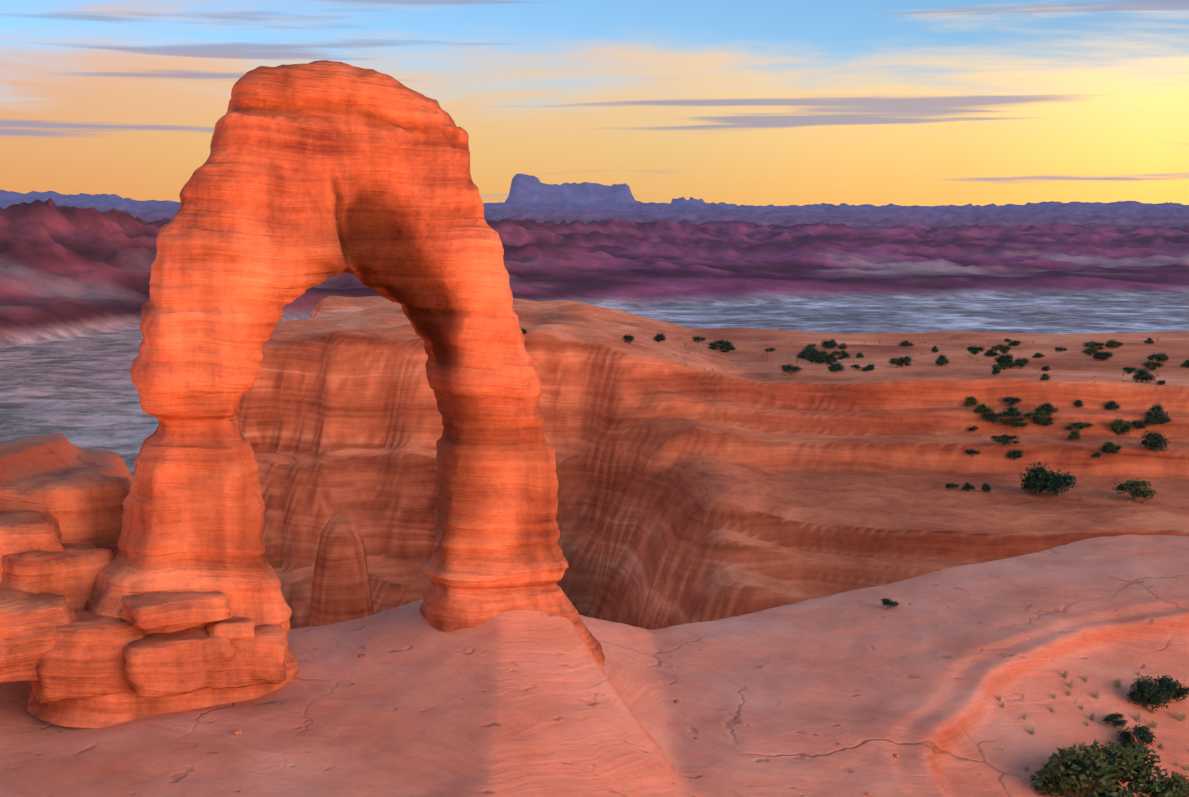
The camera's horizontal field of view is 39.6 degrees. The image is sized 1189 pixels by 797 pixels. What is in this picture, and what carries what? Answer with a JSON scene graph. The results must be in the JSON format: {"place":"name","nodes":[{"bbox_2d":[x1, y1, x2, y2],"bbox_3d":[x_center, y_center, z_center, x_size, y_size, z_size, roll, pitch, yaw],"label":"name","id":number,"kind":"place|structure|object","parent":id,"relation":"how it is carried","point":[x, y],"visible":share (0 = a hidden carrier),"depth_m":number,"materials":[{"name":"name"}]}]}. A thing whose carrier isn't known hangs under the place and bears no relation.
{"place":"outdoors","nodes":[
{"label":"outdoors","id":0,"kind":"place"},
{"bbox_2d":[0,433,1188,796],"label":"slickrock ground","id":1,"kind":"structure","parent":0,"point":[918,679],"depth_m":44.80,"materials":[{"name":"stone"}]},
{"bbox_2d":[0,588,77,682],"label":"boulder","id":2,"kind":"object","parent":1,"relation":"on","point":[30,622],"visible":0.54,"depth_m":40.19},
{"bbox_2d":[0,511,63,583],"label":"boulder","id":3,"kind":"object","parent":2,"relation":"on","point":[20,532],"visible":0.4,"depth_m":42.56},
{"bbox_2d":[0,467,130,552],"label":"boulder","id":4,"kind":"object","parent":3,"relation":"on","point":[82,504],"visible":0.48,"depth_m":44.69,"materials":[{"name":"stone"}]},
{"bbox_2d":[0,541,113,610],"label":"boulder","id":5,"kind":"object","parent":2,"relation":"on","point":[71,571],"visible":0.52,"depth_m":42.30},
{"bbox_2d":[233,729,241,734],"bbox_3d":[-8.615,8.049,39.865,0.186,0.091,0.254,-4,7,-36],"label":"stone","id":6,"kind":"object","parent":1,"relation":"on","point":[237,732],"visible":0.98,"depth_m":39.80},
{"bbox_2d":[27,60,604,727],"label":"natural rock arch","id":7,"kind":"structure","parent":1,"relation":"on","point":[303,178],"depth_m":42.55,"materials":[{"name":"stone"}]},
{"bbox_2d":[29,610,145,702],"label":"plinth block","id":8,"kind":"structure","parent":7,"relation":"attached to","point":[82,658],"depth_m":40.38,"materials":[{"name":"stone"}]},
{"bbox_2d":[119,591,230,629],"bbox_3d":[-10.446,5.176,41.325,2.663,0.706,1.994,-4,7,-33],"label":"slab boulder","id":9,"kind":"object","parent":7,"relation":"on","point":[151,610],"visible":0.94,"depth_m":40.65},
{"bbox_2d":[121,627,234,697],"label":"plinth block","id":10,"kind":"structure","parent":7,"relation":"on","point":[188,660],"depth_m":40.48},
{"bbox_2d":[212,623,286,688],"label":"plinth block","id":11,"kind":"structure","parent":7,"relation":"attached to","point":[259,658],"depth_m":41.47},
{"bbox_2d":[206,617,255,639],"bbox_3d":[-9.143,5.777,41.577,1.225,0.465,0.971,-2,6,-18],"label":"boulder","id":12,"kind":"object","parent":11,"relation":"on","point":[232,628],"visible":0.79,"depth_m":41.26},
{"bbox_2d":[880,597,899,608],"bbox_3d":[9.742,6.785,54.563,0.551,0.438,0.686,-5,8,-42],"label":"shrub","id":13,"kind":"object","parent":1,"relation":"on","point":[887,602],"visible":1,"depth_m":54.46,"materials":[{"name":"green plant"}]},
{"bbox_2d":[1091,687,1099,699],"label":"dry grass","id":14,"kind":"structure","parent":1,"relation":"on","point":[1096,694],"depth_m":49.12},
{"bbox_2d":[1030,739,1187,796],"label":"juniper","id":15,"kind":"object","parent":1,"relation":"on","point":[1103,770],"visible":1,"depth_m":43.50,"materials":[{"name":"green plant"}]},
{"bbox_2d":[1102,712,1127,727],"bbox_3d":[15.164,9.365,48.006,0.641,0.442,0.798,5,8,41],"label":"juniper","id":16,"kind":"object","parent":1,"relation":"on","point":[1118,721],"visible":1,"depth_m":47.94,"materials":[{"name":"green plant"}]},
{"bbox_2d":[1111,677,1123,688],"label":"dry grass","id":17,"kind":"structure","parent":1,"relation":"on","point":[1118,686],"depth_m":49.98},
{"bbox_2d":[1115,724,1156,750],"bbox_3d":[15.484,9.726,47.107,1.053,0.872,1.312,0,6,-4],"label":"juniper","id":18,"kind":"object","parent":1,"relation":"on","point":[1142,734],"visible":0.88,"depth_m":47.02,"materials":[{"name":"green plant"}]},
{"bbox_2d":[1133,711,1142,722],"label":"dry grass","id":19,"kind":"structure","parent":1,"relation":"on","point":[1138,718],"depth_m":48.56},
{"bbox_2d":[1126,675,1168,710],"bbox_3d":[16.535,8.788,49.254,1.240,1.108,1.237,3,6,29],"label":"juniper","id":20,"kind":"object","parent":1,"relation":"on","point":[1146,694],"visible":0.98,"depth_m":49.00,"materials":[{"name":"green plant"}]},
{"bbox_2d":[1150,718,1158,728],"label":"dry grass","id":21,"kind":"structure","parent":1,"relation":"on","point":[1152,724],"depth_m":48.35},
{"bbox_2d":[1151,675,1188,702],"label":"juniper","id":22,"kind":"object","parent":1,"relation":"on","point":[1169,688],"visible":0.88,"depth_m":49.48,"materials":[{"name":"green plant"}]},
{"bbox_2d":[1163,773,1188,796],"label":"juniper","id":23,"kind":"object","parent":1,"relation":"on","point":[1186,783],"visible":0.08,"depth_m":45.19,"materials":[{"name":"green plant"}]},
{"bbox_2d":[1178,709,1185,721],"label":"dry grass","id":24,"kind":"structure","parent":1,"relation":"on","point":[1180,718],"depth_m":48.98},
{"bbox_2d":[0,173,1188,477],"bbox_3d":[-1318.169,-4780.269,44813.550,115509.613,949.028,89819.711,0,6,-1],"label":"plain and ridges","id":25,"kind":"object","parent":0,"point":[74,281],"visible":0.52,"depth_m":4233.36,"materials":[{"name":"stone"}]},
{"bbox_2d":[0,0,1188,205],"label":"sky","id":26,"kind":"structure","parent":0,"point":[738,102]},
{"bbox_2d":[238,296,1188,629],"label":"mesa cliffs","id":27,"kind":"structure","parent":0,"point":[692,492],"depth_m":103.14,"materials":[{"name":"stone"}]},
{"bbox_2d":[622,334,634,343],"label":"shrub","id":28,"kind":"object","parent":27,"relation":"on","point":[629,338],"visible":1,"depth_m":112.07,"materials":[{"name":"green plant"}]},
{"bbox_2d":[652,332,665,341],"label":"juniper","id":29,"kind":"object","parent":27,"relation":"on","point":[659,337],"visible":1,"depth_m":128.78,"materials":[{"name":"green plant"}]},
{"bbox_2d":[691,335,705,342],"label":"shrub","id":30,"kind":"object","parent":27,"relation":"on","point":[698,339],"visible":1,"depth_m":138.35,"materials":[{"name":"green plant"}]},
{"bbox_2d":[707,339,730,347],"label":"juniper","id":31,"kind":"object","parent":27,"relation":"on","point":[717,343],"visible":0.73,"depth_m":135.03,"materials":[{"name":"green plant"}]},
{"bbox_2d":[718,341,735,350],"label":"juniper","id":32,"kind":"object","parent":27,"relation":"on","point":[727,346],"visible":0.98,"depth_m":133.02,"materials":[{"name":"green plant"}]},
{"bbox_2d":[780,363,802,374],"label":"juniper","id":33,"kind":"object","parent":27,"relation":"on","point":[789,369],"visible":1,"depth_m":109.52,"materials":[{"name":"green plant"}]},
{"bbox_2d":[796,350,808,358],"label":"shrub","id":34,"kind":"object","parent":27,"relation":"on","point":[804,353],"visible":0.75,"depth_m":125.32,"materials":[{"name":"green plant"}]},
{"bbox_2d":[801,344,812,351],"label":"shrub","id":35,"kind":"object","parent":27,"relation":"on","point":[808,346],"visible":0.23,"depth_m":129.02,"materials":[{"name":"green plant"}]},
{"bbox_2d":[803,347,817,352],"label":"shrub","id":36,"kind":"object","parent":27,"relation":"on","point":[813,349],"visible":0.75,"depth_m":127.79,"materials":[{"name":"green plant"}]},
{"bbox_2d":[804,351,818,359],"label":"shrub","id":37,"kind":"object","parent":27,"relation":"on","point":[811,355],"visible":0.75,"depth_m":122.44,"materials":[{"name":"green plant"}]},
{"bbox_2d":[808,355,825,362],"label":"juniper","id":38,"kind":"object","parent":27,"relation":"on","point":[818,359],"visible":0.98,"depth_m":118.37,"materials":[{"name":"green plant"}]},
{"bbox_2d":[816,350,828,358],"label":"shrub","id":39,"kind":"object","parent":27,"relation":"on","point":[823,353],"visible":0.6,"depth_m":124.47,"materials":[{"name":"green plant"}]},
{"bbox_2d":[819,340,837,348],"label":"juniper","id":40,"kind":"object","parent":27,"relation":"on","point":[829,344],"visible":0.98,"depth_m":133.37,"materials":[{"name":"green plant"}]},
{"bbox_2d":[824,354,837,362],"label":"shrub","id":41,"kind":"object","parent":27,"relation":"on","point":[831,357],"visible":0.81,"depth_m":118.16,"materials":[{"name":"green plant"}]},
{"bbox_2d":[827,362,844,371],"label":"juniper","id":42,"kind":"object","parent":27,"relation":"on","point":[835,367],"visible":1,"depth_m":111.17,"materials":[{"name":"green plant"}]},
{"bbox_2d":[837,343,846,348],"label":"juniper","id":43,"kind":"object","parent":27,"relation":"on","point":[842,346],"visible":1,"depth_m":132.06,"materials":[{"name":"green plant"}]},
{"bbox_2d":[839,350,848,354],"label":"juniper","id":44,"kind":"object","parent":27,"relation":"on","point":[841,352],"visible":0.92,"depth_m":126.47,"materials":[{"name":"green plant"}]},
{"bbox_2d":[850,364,861,368],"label":"juniper","id":45,"kind":"object","parent":27,"relation":"on","point":[855,366],"visible":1,"depth_m":113.14,"materials":[{"name":"green plant"}]},
{"bbox_2d":[865,364,874,370],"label":"shrub","id":46,"kind":"object","parent":27,"relation":"on","point":[869,367],"visible":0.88,"depth_m":112.34,"materials":[{"name":"green plant"}]},
{"bbox_2d":[887,357,911,366],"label":"juniper","id":47,"kind":"object","parent":27,"relation":"on","point":[900,361],"visible":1,"depth_m":114.39,"materials":[{"name":"green plant"}]},
{"bbox_2d":[899,340,914,346],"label":"shrub","id":48,"kind":"object","parent":27,"relation":"on","point":[905,343],"visible":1,"depth_m":135.21,"materials":[{"name":"green plant"}]},
{"bbox_2d":[935,354,949,365],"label":"juniper","id":49,"kind":"object","parent":27,"relation":"on","point":[941,360],"visible":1,"depth_m":116.41,"materials":[{"name":"green plant"}]},
{"bbox_2d":[945,483,959,489],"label":"shrub","id":50,"kind":"object","parent":27,"relation":"on","point":[951,485],"visible":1,"depth_m":93.00,"materials":[{"name":"green plant"}]},
{"bbox_2d":[961,481,974,490],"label":"juniper","id":51,"kind":"object","parent":27,"relation":"on","point":[966,486],"visible":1,"depth_m":92.66,"materials":[{"name":"green plant"}]},
{"bbox_2d":[964,396,978,406],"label":"juniper","id":52,"kind":"object","parent":27,"relation":"on","point":[971,402],"visible":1,"depth_m":103.23,"materials":[{"name":"green plant"}]},
{"bbox_2d":[965,448,980,457],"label":"juniper","id":53,"kind":"object","parent":27,"relation":"on","point":[972,452],"visible":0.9,"depth_m":97.49,"materials":[{"name":"green plant"}]},
{"bbox_2d":[969,426,978,431],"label":"juniper","id":54,"kind":"object","parent":27,"relation":"on","point":[974,428],"visible":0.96,"depth_m":100.86,"materials":[{"name":"green plant"}]},
{"bbox_2d":[967,345,984,354],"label":"juniper","id":55,"kind":"object","parent":27,"relation":"on","point":[975,350],"visible":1,"depth_m":123.94,"materials":[{"name":"green plant"}]},
{"bbox_2d":[973,403,993,414],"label":"juniper","id":56,"kind":"object","parent":27,"relation":"on","point":[982,408],"visible":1,"depth_m":101.28,"materials":[{"name":"green plant"}]},
{"bbox_2d":[980,483,991,492],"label":"shrub","id":57,"kind":"object","parent":27,"relation":"on","point":[985,486],"visible":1,"depth_m":92.31,"materials":[{"name":"green plant"}]},
{"bbox_2d":[984,349,998,356],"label":"shrub","id":58,"kind":"object","parent":27,"relation":"on","point":[989,353],"visible":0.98,"depth_m":122.33,"materials":[{"name":"green plant"}]},
{"bbox_2d":[981,412,1003,423],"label":"juniper","id":59,"kind":"object","parent":27,"relation":"on","point":[992,417],"visible":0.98,"depth_m":101.06,"materials":[{"name":"green plant"}]},
{"bbox_2d":[991,345,998,351],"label":"juniper","id":60,"kind":"object","parent":27,"relation":"on","point":[994,348],"visible":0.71,"depth_m":129.21,"materials":[{"name":"green plant"}]},
{"bbox_2d":[991,367,1000,374],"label":"shrub","id":61,"kind":"object","parent":27,"relation":"on","point":[995,371],"visible":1,"depth_m":106.84,"materials":[{"name":"green plant"}]},
{"bbox_2d":[992,364,1007,369],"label":"shrub","id":62,"kind":"object","parent":27,"relation":"on","point":[1000,366],"visible":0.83,"depth_m":113.04,"materials":[{"name":"green plant"}]},
{"bbox_2d":[994,353,1013,364],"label":"juniper","id":63,"kind":"object","parent":27,"relation":"on","point":[1003,358],"visible":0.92,"depth_m":116.26,"materials":[{"name":"green plant"}]},
{"bbox_2d":[998,344,1011,354],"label":"juniper","id":64,"kind":"object","parent":27,"relation":"on","point":[1005,349],"visible":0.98,"depth_m":126.32,"materials":[{"name":"green plant"}]},
{"bbox_2d":[990,434,1020,445],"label":"juniper","id":65,"kind":"object","parent":27,"relation":"on","point":[1005,439],"visible":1,"depth_m":97.36,"materials":[{"name":"green plant"}]},
{"bbox_2d":[1002,361,1017,368],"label":"juniper","id":66,"kind":"object","parent":27,"relation":"on","point":[1010,364],"visible":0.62,"depth_m":114.42,"materials":[{"name":"green plant"}]},
{"bbox_2d":[1001,406,1022,418],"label":"juniper","id":67,"kind":"object","parent":27,"relation":"on","point":[1012,412],"visible":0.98,"depth_m":101.25,"materials":[{"name":"green plant"}]},
{"bbox_2d":[1004,396,1021,406],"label":"juniper","id":68,"kind":"object","parent":27,"relation":"on","point":[1013,401],"visible":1,"depth_m":103.38,"materials":[{"name":"green plant"}]},
{"bbox_2d":[999,417,1028,428],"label":"juniper","id":69,"kind":"object","parent":27,"relation":"on","point":[1014,422],"visible":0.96,"depth_m":100.67,"materials":[{"name":"green plant"}]},
{"bbox_2d":[1006,449,1023,460],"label":"juniper","id":70,"kind":"object","parent":27,"relation":"on","point":[1015,455],"visible":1,"depth_m":97.21,"materials":[{"name":"green plant"}]},
{"bbox_2d":[1010,340,1020,345],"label":"shrub","id":71,"kind":"object","parent":27,"relation":"on","point":[1016,342],"visible":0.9,"depth_m":138.89,"materials":[{"name":"green plant"}]},
{"bbox_2d":[1014,357,1028,367],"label":"juniper","id":72,"kind":"object","parent":27,"relation":"on","point":[1022,362],"visible":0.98,"depth_m":114.75,"materials":[{"name":"green plant"}]},
{"bbox_2d":[1032,352,1044,357],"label":"shrub","id":73,"kind":"object","parent":27,"relation":"on","point":[1038,355],"visible":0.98,"depth_m":122.32,"materials":[{"name":"green plant"}]},
{"bbox_2d":[1023,410,1053,422],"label":"juniper","id":74,"kind":"object","parent":27,"relation":"on","point":[1041,414],"visible":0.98,"depth_m":100.81,"materials":[{"name":"green plant"}]},
{"bbox_2d":[1020,461,1058,494],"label":"juniper","id":75,"kind":"object","parent":27,"relation":"on","point":[1031,481],"visible":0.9,"depth_m":91.28,"materials":[{"name":"green plant"}]},
{"bbox_2d":[1040,373,1049,380],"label":"shrub","id":76,"kind":"object","parent":27,"relation":"on","point":[1044,376],"visible":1,"depth_m":104.02,"materials":[{"name":"green plant"}]},
{"bbox_2d":[1033,402,1058,412],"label":"juniper","id":77,"kind":"object","parent":27,"relation":"on","point":[1045,407],"visible":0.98,"depth_m":101.25,"materials":[{"name":"green plant"}]},
{"bbox_2d":[1041,365,1050,370],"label":"juniper","id":78,"kind":"object","parent":27,"relation":"on","point":[1046,368],"visible":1,"depth_m":113.49,"materials":[{"name":"green plant"}]},
{"bbox_2d":[1042,419,1054,426],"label":"shrub","id":79,"kind":"object","parent":27,"relation":"on","point":[1046,423],"visible":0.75,"depth_m":100.72,"materials":[{"name":"green plant"}]},
{"bbox_2d":[1039,469,1076,496],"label":"juniper","id":80,"kind":"object","parent":27,"relation":"on","point":[1064,480],"visible":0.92,"depth_m":90.75,"materials":[{"name":"green plant"}]},
{"bbox_2d":[1054,346,1066,351],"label":"shrub","id":81,"kind":"object","parent":27,"relation":"on","point":[1060,349],"visible":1,"depth_m":130.15,"materials":[{"name":"green plant"}]},
{"bbox_2d":[1067,429,1081,439],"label":"juniper","id":82,"kind":"object","parent":27,"relation":"on","point":[1074,434],"visible":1,"depth_m":98.84,"materials":[{"name":"green plant"}]},
{"bbox_2d":[1065,421,1093,432],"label":"juniper","id":83,"kind":"object","parent":27,"relation":"on","point":[1079,426],"visible":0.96,"depth_m":100.17,"materials":[{"name":"green plant"}]},
{"bbox_2d":[1075,399,1083,407],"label":"shrub","id":84,"kind":"object","parent":27,"relation":"on","point":[1078,403],"visible":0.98,"depth_m":102.83,"materials":[{"name":"green plant"}]},
{"bbox_2d":[1081,347,1099,355],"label":"juniper","id":85,"kind":"object","parent":27,"relation":"on","point":[1090,352],"visible":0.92,"depth_m":125.03,"materials":[{"name":"green plant"}]},
{"bbox_2d":[1082,341,1106,348],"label":"juniper","id":86,"kind":"object","parent":27,"relation":"on","point":[1094,345],"visible":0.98,"depth_m":132.27,"materials":[{"name":"green plant"}]},
{"bbox_2d":[1091,451,1100,457],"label":"juniper","id":87,"kind":"object","parent":27,"relation":"on","point":[1097,454],"visible":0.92,"depth_m":96.91,"materials":[{"name":"green plant"}]},
{"bbox_2d":[1092,351,1114,360],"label":"juniper","id":88,"kind":"object","parent":27,"relation":"on","point":[1102,356],"visible":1,"depth_m":120.62,"materials":[{"name":"green plant"}]},
{"bbox_2d":[1102,444,1119,454],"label":"juniper","id":89,"kind":"object","parent":27,"relation":"on","point":[1106,450],"visible":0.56,"depth_m":96.83,"materials":[{"name":"green plant"}]},
{"bbox_2d":[1105,400,1119,410],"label":"juniper","id":90,"kind":"object","parent":27,"relation":"on","point":[1111,405],"visible":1,"depth_m":102.76,"materials":[{"name":"green plant"}]},
{"bbox_2d":[1103,442,1121,449],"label":"juniper","id":91,"kind":"object","parent":27,"relation":"on","point":[1111,445],"visible":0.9,"depth_m":96.83,"materials":[{"name":"green plant"}]},
{"bbox_2d":[1106,340,1122,348],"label":"juniper","id":92,"kind":"object","parent":27,"relation":"on","point":[1112,343],"visible":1,"depth_m":132.87,"materials":[{"name":"green plant"}]},
{"bbox_2d":[1109,418,1133,435],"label":"juniper","id":93,"kind":"object","parent":27,"relation":"on","point":[1119,426],"visible":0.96,"depth_m":100.26,"materials":[{"name":"green plant"}]},
{"bbox_2d":[1122,366,1136,373],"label":"shrub","id":94,"kind":"object","parent":27,"relation":"on","point":[1128,370],"visible":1,"depth_m":111.45,"materials":[{"name":"green plant"}]},
{"bbox_2d":[1111,478,1157,500],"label":"juniper","id":95,"kind":"object","parent":27,"relation":"on","point":[1135,489],"visible":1,"depth_m":89.89,"materials":[{"name":"green plant"}]},
{"bbox_2d":[1131,420,1145,429],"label":"juniper","id":96,"kind":"object","parent":27,"relation":"on","point":[1138,424],"visible":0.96,"depth_m":100.88,"materials":[{"name":"green plant"}]},
{"bbox_2d":[1132,367,1155,382],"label":"juniper","id":97,"kind":"object","parent":27,"relation":"on","point":[1142,375],"visible":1,"depth_m":104.67,"materials":[{"name":"green plant"}]},
{"bbox_2d":[1144,337,1154,343],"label":"shrub","id":98,"kind":"object","parent":27,"relation":"on","point":[1150,340],"visible":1,"depth_m":138.44,"materials":[{"name":"green plant"}]},
{"bbox_2d":[1144,416,1159,425],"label":"juniper","id":99,"kind":"object","parent":27,"relation":"on","point":[1150,421],"visible":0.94,"depth_m":101.02,"materials":[{"name":"green plant"}]},
{"bbox_2d":[1141,360,1163,370],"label":"juniper","id":100,"kind":"object","parent":27,"relation":"on","point":[1152,366],"visible":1,"depth_m":114.04,"materials":[{"name":"green plant"}]},
{"bbox_2d":[1138,430,1169,452],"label":"juniper","id":101,"kind":"object","parent":27,"relation":"on","point":[1157,442],"visible":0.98,"depth_m":96.83,"materials":[{"name":"green plant"}]},
{"bbox_2d":[1143,402,1168,418],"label":"juniper","id":102,"kind":"object","parent":27,"relation":"on","point":[1157,412],"visible":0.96,"depth_m":101.25,"materials":[{"name":"green plant"}]},
{"bbox_2d":[1149,353,1167,361],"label":"juniper","id":103,"kind":"object","parent":27,"relation":"on","point":[1158,357],"visible":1,"depth_m":118.91,"materials":[{"name":"green plant"}]},
{"bbox_2d":[1156,380,1165,384],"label":"juniper","id":104,"kind":"object","parent":27,"relation":"on","point":[1160,382],"visible":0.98,"depth_m":103.64,"materials":[{"name":"green plant"}]},
{"bbox_2d":[1155,416,1172,425],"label":"juniper","id":105,"kind":"object","parent":27,"relation":"on","point":[1165,420],"visible":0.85,"depth_m":100.96,"materials":[{"name":"green plant"}]},
{"bbox_2d":[1180,360,1188,367],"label":"shrub","id":106,"kind":"object","parent":27,"relation":"on","point":[1186,363],"visible":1,"depth_m":115.07,"materials":[{"name":"green plant"}]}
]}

